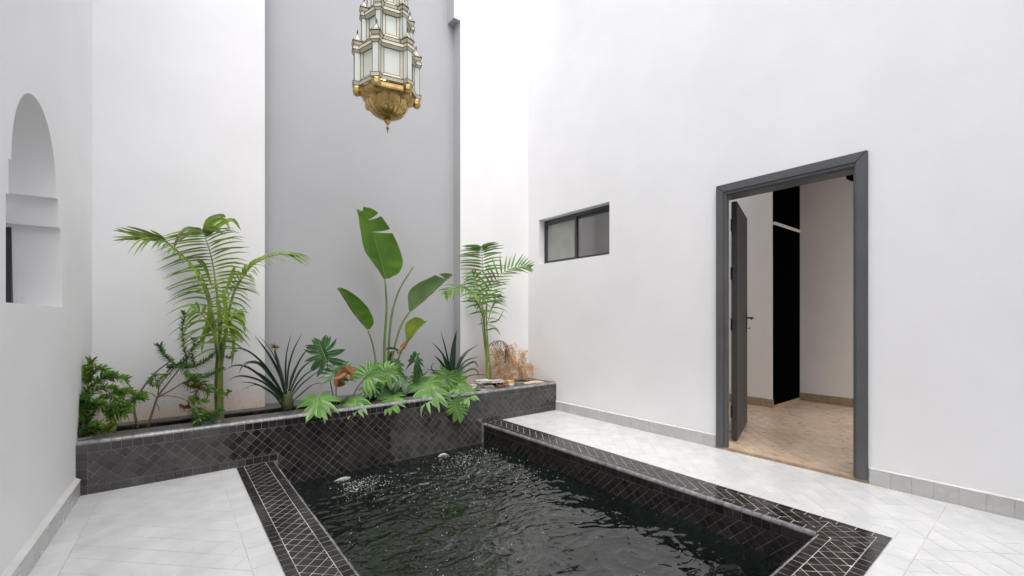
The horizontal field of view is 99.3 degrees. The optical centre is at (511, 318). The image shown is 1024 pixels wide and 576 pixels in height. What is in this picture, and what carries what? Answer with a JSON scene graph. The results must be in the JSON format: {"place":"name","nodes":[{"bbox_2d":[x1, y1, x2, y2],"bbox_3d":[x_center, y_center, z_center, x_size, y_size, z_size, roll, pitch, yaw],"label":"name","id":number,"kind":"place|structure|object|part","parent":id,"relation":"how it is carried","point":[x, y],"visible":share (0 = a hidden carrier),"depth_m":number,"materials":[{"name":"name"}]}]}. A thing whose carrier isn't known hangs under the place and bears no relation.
{"place":"outdoors","nodes":[
{"label":"outdoors","id":0,"kind":"place"},
{"bbox_2d":[28,468,284,575],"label":"floor","id":1,"kind":"structure","parent":0,"point":[207,524],"depth_m":2.11,"materials":[{"name":"tile"}]},
{"bbox_2d":[0,0,91,575],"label":"plaster wall","id":2,"kind":"structure","parent":1,"relation":"on","point":[46,165],"depth_m":2.15,"materials":[{"name":"white paint"}]},
{"bbox_2d":[6,227,12,302],"bbox_3d":[-2.298,-0.278,1.832,0.080,0.431,0.846,0,0,-37],"label":"window","id":3,"kind":"structure","parent":2,"relation":"attached to","point":[9,285],"depth_m":2.17,"materials":[{"name":"grey glass"}]},
{"bbox_2d":[6,227,12,302],"bbox_3d":[-2.298,-0.278,1.832,0.080,0.431,0.846,0,0,-37],"label":"window frame","id":4,"kind":"structure","parent":3,"relation":"in","point":[9,273],"depth_m":2.17,"materials":[{"name":"grey metal"}]},
{"bbox_2d":[236,461,359,575],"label":"pool coping","id":5,"kind":"object","parent":1,"relation":"on","point":[301,541],"visible":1,"depth_m":2.18,"materials":[{"name":"tile"}]},
{"bbox_2d":[76,378,555,495],"bbox_3d":[-1.247,1.440,4.011,3.977,1.421,0.640,0,0,-38],"label":"planter","id":6,"kind":"object","parent":1,"relation":"on","point":[294,445],"visible":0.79,"depth_m":3.33,"materials":[{"name":"tile"}]},
{"bbox_2d":[78,436,90,439],"bbox_3d":[-2.596,0.727,2.638,0.064,0.012,0.030,0,0,-44],"label":"rubble stone","id":7,"kind":"object","parent":6,"relation":"on","point":[82,438],"visible":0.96,"depth_m":2.63,"materials":[{"name":"grey stone"}]},
{"bbox_2d":[77,356,149,437],"bbox_3d":[-2.533,0.496,2.751,0.381,0.524,0.236,0,0,-38],"label":"shrub","id":8,"kind":"object","parent":6,"relation":"on","point":[87,425],"visible":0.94,"depth_m":2.71,"materials":[{"name":"green plant"}]},
{"bbox_2d":[128,310,236,428],"bbox_3d":[-2.260,0.353,3.018,0.637,0.831,0.319,0,0,-38],"label":"shrub","id":9,"kind":"object","parent":6,"relation":"on","point":[198,414],"visible":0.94,"depth_m":3.02,"materials":[{"name":"green plant"}]},
{"bbox_2d":[113,214,310,418],"bbox_3d":[-2.113,-0.007,3.185,1.196,1.554,0.630,0,0,-38],"label":"palm","id":10,"kind":"object","parent":6,"relation":"in","point":[210,227],"visible":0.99,"depth_m":3.18,"materials":[{"name":"green plant"}]},
{"bbox_2d":[226,334,319,410],"bbox_3d":[-1.845,0.433,3.419,0.155,0.625,0.760,0,0,41],"label":"strap leaf plant","id":11,"kind":"object","parent":6,"relation":"in","point":[285,398],"visible":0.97,"depth_m":3.44,"materials":[{"name":"green plant"}]},
{"bbox_2d":[92,0,527,423],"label":"plaster wall","id":12,"kind":"structure","parent":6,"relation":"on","point":[261,125],"depth_m":3.87,"materials":[{"name":"white paint"}]},
{"bbox_2d":[296,335,372,422],"bbox_3d":[-1.445,0.479,3.592,0.642,0.692,0.441,0,0,-38],"label":"philodendron","id":13,"kind":"object","parent":6,"relation":"in","point":[342,374],"visible":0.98,"depth_m":3.61,"materials":[{"name":"green plant"}]},
{"bbox_2d":[349,351,423,414],"bbox_3d":[-1.085,0.570,3.911,0.453,0.513,0.688,0,0,42],"label":"philodendron","id":14,"kind":"object","parent":6,"relation":"in","point":[390,373],"visible":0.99,"depth_m":3.87,"materials":[{"name":"green plant"}]},
{"bbox_2d":[337,207,451,400],"bbox_3d":[-1.051,-0.100,4.079,1.146,1.807,0.168,0,0,-38],"label":"bird of paradise plant","id":15,"kind":"object","parent":6,"relation":"in","point":[383,251],"visible":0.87,"depth_m":4.03,"materials":[{"name":"green plant"}]},
{"bbox_2d":[403,366,479,422],"bbox_3d":[-0.649,0.730,4.193,0.780,0.532,0.408,0,0,-32],"label":"philodendron","id":16,"kind":"object","parent":6,"relation":"in","point":[430,387],"visible":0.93,"depth_m":4.12,"materials":[{"name":"green plant"}]},
{"bbox_2d":[425,330,480,384],"bbox_3d":[-0.586,0.453,4.463,0.727,0.671,0.111,0,0,-34],"label":"strap leaf plant","id":17,"kind":"object","parent":6,"relation":"in","point":[449,365],"visible":0.59,"depth_m":4.50,"materials":[{"name":"green plant"}]},
{"bbox_2d":[476,384,483,389],"bbox_3d":[-0.345,0.706,4.469,0.078,0.055,0.103,0,0,40],"label":"rubble stone","id":18,"kind":"object","parent":6,"relation":"on","point":[479,386],"visible":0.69,"depth_m":4.44,"materials":[{"name":"grey stone"}]},
{"bbox_2d":[473,379,490,383],"bbox_3d":[-0.310,0.654,4.522,0.168,0.039,0.114,0,0,-44],"label":"rubble stone","id":19,"kind":"object","parent":18,"relation":"on","point":[480,381],"visible":1,"depth_m":4.48,"materials":[{"name":"white stone"}]},
{"bbox_2d":[435,242,533,384],"bbox_3d":[-0.284,-0.050,4.654,1.287,1.557,0.474,0,0,-38],"label":"palm","id":20,"kind":"object","parent":6,"relation":"in","point":[476,295],"visible":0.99,"depth_m":4.72,"materials":[{"name":"green plant"}]},
{"bbox_2d":[482,385,493,389],"bbox_3d":[-0.253,0.714,4.491,0.126,0.039,0.086,0,0,-33],"label":"rubble stone","id":21,"kind":"object","parent":6,"relation":"on","point":[488,387],"visible":0.93,"depth_m":4.46,"materials":[{"name":"grey stone"}]},
{"bbox_2d":[496,384,504,387],"bbox_3d":[-0.118,0.718,4.612,0.091,0.031,0.059,0,0,-41],"label":"rubble stone","id":22,"kind":"object","parent":6,"relation":"on","point":[500,385],"visible":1,"depth_m":4.59,"materials":[{"name":"brown stone"}]},
{"bbox_2d":[491,379,504,382],"bbox_3d":[-0.164,0.671,4.640,0.161,0.029,0.100,0,0,-30],"label":"rubble stone","id":23,"kind":"object","parent":22,"relation":"on","point":[498,381],"visible":0.82,"depth_m":4.61,"materials":[{"name":"white stone"}]},
{"bbox_2d":[503,379,514,384],"bbox_3d":[-0.035,0.705,4.782,0.095,0.056,0.110,0,0,34],"label":"rubble stone","id":24,"kind":"object","parent":6,"relation":"on","point":[508,381],"visible":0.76,"depth_m":4.75,"materials":[{"name":"beige stone"}]},
{"bbox_2d":[489,340,537,383],"bbox_3d":[0.009,0.506,4.937,0.713,0.532,0.346,0,0,-38],"label":"dried plant","id":25,"kind":"object","parent":6,"relation":"on","point":[511,359],"visible":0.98,"depth_m":4.89,"materials":[{"name":"beige plant"}]},
{"bbox_2d":[523,381,544,383],"bbox_3d":[0.243,0.728,4.949,0.269,0.015,0.146,0,0,-38],"label":"rubble stone","id":26,"kind":"object","parent":6,"relation":"on","point":[531,382],"visible":0.9,"depth_m":4.91,"materials":[{"name":"beige stone"}]},
{"bbox_2d":[292,443,782,575],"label":"water","id":27,"kind":"structure","parent":0,"point":[400,536],"depth_m":2.60,"materials":[{"name":"black liquid"}]},
{"bbox_2d":[334,477,349,481],"bbox_3d":[-1.311,1.242,3.366,0.123,0.024,0.056,0,0,-38],"label":"jet foam","id":28,"kind":"object","parent":27,"relation":"on","point":[342,478],"visible":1,"depth_m":3.36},
{"bbox_2d":[329,450,693,575],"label":"foam flecks","id":29,"kind":"object","parent":27,"relation":"on","point":[447,492],"visible":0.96,"depth_m":3.26,"materials":[{"name":"white liquid"}]},
{"bbox_2d":[484,425,813,562],"bbox_3d":[-0.115,1.657,2.647,1.985,1.187,2.925,0,0,-38],"label":"pool basin","id":30,"kind":"object","parent":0,"point":[781,543],"visible":0.28,"depth_m":2.76,"materials":[{"name":"tile"}]},
{"bbox_2d":[503,410,1023,575],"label":"floor","id":31,"kind":"structure","parent":0,"point":[931,537],"depth_m":2.48,"materials":[{"name":"tile"}]},
{"bbox_2d":[484,420,892,552],"bbox_3d":[0.768,1.300,3.223,0.235,0.501,3.102,0,0,-38],"label":"pool coping","id":32,"kind":"object","parent":31,"relation":"on","point":[811,524],"visible":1,"depth_m":2.63,"materials":[{"name":"tile"}]},
{"bbox_2d":[528,0,1023,519],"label":"plaster wall","id":33,"kind":"structure","parent":31,"relation":"on","point":[652,124],"depth_m":3.10,"materials":[{"name":"white paint"}]},
{"bbox_2d":[544,205,608,263],"bbox_3d":[0.742,-0.916,4.884,0.045,0.532,1.068,0,0,-38],"label":"window","id":34,"kind":"structure","parent":33,"relation":"attached to","point":[582,234],"depth_m":4.88,"materials":[{"name":"grey glass"}]},
{"bbox_2d":[544,205,608,263],"bbox_3d":[0.742,-0.916,4.884,0.045,0.532,1.068,0,0,-38],"label":"window frame","id":35,"kind":"structure","parent":34,"relation":"in","point":[607,206],"depth_m":4.96,"materials":[{"name":"grey metal"}]},
{"bbox_2d":[716,150,867,483],"bbox_3d":[1.996,-0.009,3.500,0.686,2.120,1.506,0,0,-2],"label":"door","id":36,"kind":"structure","parent":33,"relation":"in","point":[855,165],"depth_m":3.37,"materials":[{"name":"paint"}]},
{"bbox_2d":[770,534,889,575],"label":"pool coping","id":37,"kind":"object","parent":31,"relation":"on","point":[818,555],"visible":1,"depth_m":1.89,"materials":[{"name":"tile"}]},
{"bbox_2d":[716,400,868,482],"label":"floor","id":38,"kind":"structure","parent":0,"point":[817,435],"depth_m":3.83,"materials":[{"name":"beige tile"}]},
{"bbox_2d":[773,186,799,407],"bbox_3d":[3.331,-0.484,5.260,0.783,3.028,0.024,0,0,-38],"label":"wardrobe","id":39,"kind":"object","parent":38,"relation":"on","point":[786,296],"visible":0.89,"depth_m":5.23,"materials":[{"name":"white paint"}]},
{"bbox_3d":[3.329,-0.040,5.263,0.783,2.080,0.018,0,0,-38],"label":"cupboard door","id":40,"kind":"part","parent":39,"relation":"part of","materials":[{"name":"black wood"}]},
{"bbox_3d":[3.329,-1.557,5.263,0.783,0.882,0.018,0,0,-38],"label":"cupboard door","id":41,"kind":"part","parent":39,"relation":"part of","materials":[{"name":"black wood"}]},
{"bbox_2d":[729,176,852,407],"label":"wall","id":42,"kind":"structure","parent":38,"relation":"on","point":[826,291],"depth_m":5.21,"materials":[{"name":"paint"}]},
{"bbox_2d":[846,175,852,180],"bbox_3d":[3.827,-1.767,4.833,0.190,0.464,0.190,0,0,-38],"label":"wall lamp","id":43,"kind":"object","parent":42,"relation":"hanging from","point":[850,177],"visible":0.09,"depth_m":4.83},
{"bbox_3d":[-0.732,-4.076,3.374,4.240,0.148,0.120,0,0,-38],"label":"roof beam","id":44,"kind":"object","parent":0,"visible":0},
{"bbox_2d":[351,0,421,132],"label":"hanging lantern","id":45,"kind":"object","parent":44,"relation":"hanging from","point":[387,66],"visible":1,"depth_m":3.10,"materials":[{"name":"beige glass"}]}
]}

